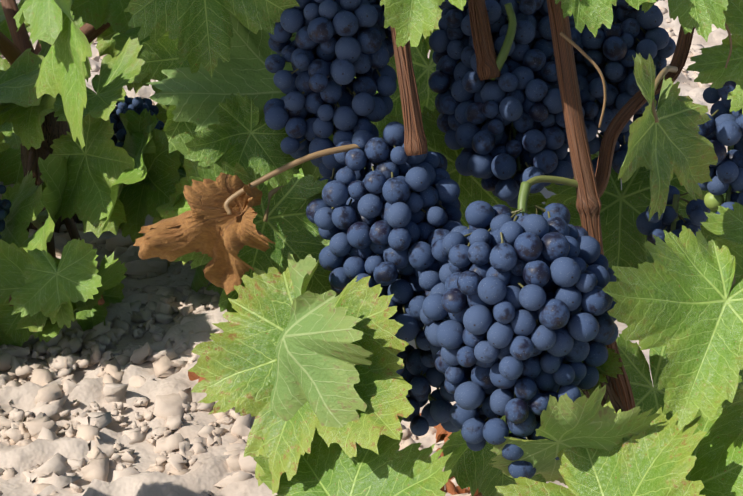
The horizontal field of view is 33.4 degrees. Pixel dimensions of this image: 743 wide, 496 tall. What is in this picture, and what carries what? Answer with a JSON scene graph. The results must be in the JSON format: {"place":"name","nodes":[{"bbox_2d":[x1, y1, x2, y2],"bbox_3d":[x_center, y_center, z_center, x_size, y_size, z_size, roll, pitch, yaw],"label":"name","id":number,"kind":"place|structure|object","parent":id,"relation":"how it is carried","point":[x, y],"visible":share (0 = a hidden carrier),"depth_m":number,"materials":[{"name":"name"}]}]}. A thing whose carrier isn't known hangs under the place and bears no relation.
{"place":"outdoors","nodes":[
{"label":"outdoors","id":0,"kind":"place"},
{"bbox_2d":[0,0,731,495],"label":"ground","id":1,"kind":"structure","parent":0,"point":[212,470],"depth_m":1.20,"materials":[{"name":"beige gravel"}]},
{"bbox_2d":[0,0,441,346],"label":"vine","id":2,"kind":"object","parent":1,"relation":"in","point":[95,179],"depth_m":1.30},
{"bbox_2d":[0,185,10,238],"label":"grape bunch","id":3,"kind":"object","parent":2,"relation":"on","point":[5,205],"visible":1,"depth_m":1.33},
{"bbox_2d":[109,95,164,147],"bbox_3d":[-0.270,-0.130,1.406,0.069,0.090,0.070,-19,31,-34],"label":"grape bunch","id":4,"kind":"object","parent":2,"relation":"on","point":[138,105],"visible":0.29,"depth_m":1.39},
{"bbox_2d":[188,371,477,495],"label":"fallen leaves","id":5,"kind":"object","parent":1,"relation":"on","point":[450,487],"visible":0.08,"depth_m":1.10,"materials":[{"name":"plant"}]},
{"bbox_2d":[0,0,716,495],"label":"stones","id":6,"kind":"object","parent":1,"relation":"on","point":[94,346],"visible":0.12,"depth_m":1.20,"materials":[{"name":"beige stone"}]},
{"bbox_2d":[390,0,694,412],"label":"vine stems","id":7,"kind":"object","parent":1,"relation":"in","point":[590,189],"visible":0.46,"depth_m":0.72,"materials":[{"name":"brown plant"}]},
{"bbox_2d":[263,0,396,177],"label":"grape bunch","id":8,"kind":"object","parent":7,"relation":"hanging from","point":[332,50],"visible":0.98,"depth_m":0.73,"materials":[{"name":"blue food"}]},
{"bbox_2d":[306,121,462,435],"bbox_3d":[0.010,0.012,0.734,0.097,0.172,0.117,-1,25,-1],"label":"grape bunch","id":9,"kind":"object","parent":7,"relation":"hanging from","point":[392,220],"visible":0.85,"depth_m":0.71,"materials":[{"name":"blue food"}]},
{"bbox_2d":[124,0,742,495],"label":"vine leaves","id":10,"kind":"object","parent":7,"relation":"attached to","point":[300,360],"visible":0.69,"depth_m":0.69,"materials":[{"name":"green plant"}]},
{"bbox_2d":[224,3,734,297],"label":"vine stalks","id":11,"kind":"object","parent":7,"relation":"attached to","point":[502,56],"visible":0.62,"depth_m":0.71,"materials":[{"name":"plant"}]},
{"bbox_2d":[698,81,742,213],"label":"grape bunch","id":12,"kind":"object","parent":11,"relation":"hanging from","point":[721,129],"visible":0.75,"depth_m":0.72,"materials":[{"name":"blue food"}]},
{"bbox_2d":[428,0,587,207],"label":"grape bunch","id":13,"kind":"object","parent":7,"relation":"hanging from","point":[520,96],"visible":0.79,"depth_m":0.75,"materials":[{"name":"blue food"}]},
{"bbox_2d":[419,181,618,478],"bbox_3d":[0.082,0.043,0.688,0.111,0.142,0.117,-1,25,-1],"label":"grape bunch","id":14,"kind":"object","parent":7,"relation":"hanging from","point":[522,302],"visible":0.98,"depth_m":0.65,"materials":[{"name":"blue food"}]},
{"bbox_2d":[570,0,675,174],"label":"grape bunch","id":15,"kind":"object","parent":7,"relation":"hanging from","point":[620,42],"visible":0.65,"depth_m":0.78,"materials":[{"name":"blue food"}]},
{"bbox_2d":[636,185,709,244],"bbox_3d":[0.195,-0.013,0.797,0.043,0.045,0.039,-16,29,-30],"label":"grape bunch","id":16,"kind":"object","parent":7,"relation":"hanging from","point":[667,221],"visible":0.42,"depth_m":0.79,"materials":[{"name":"blue food"}]}
]}

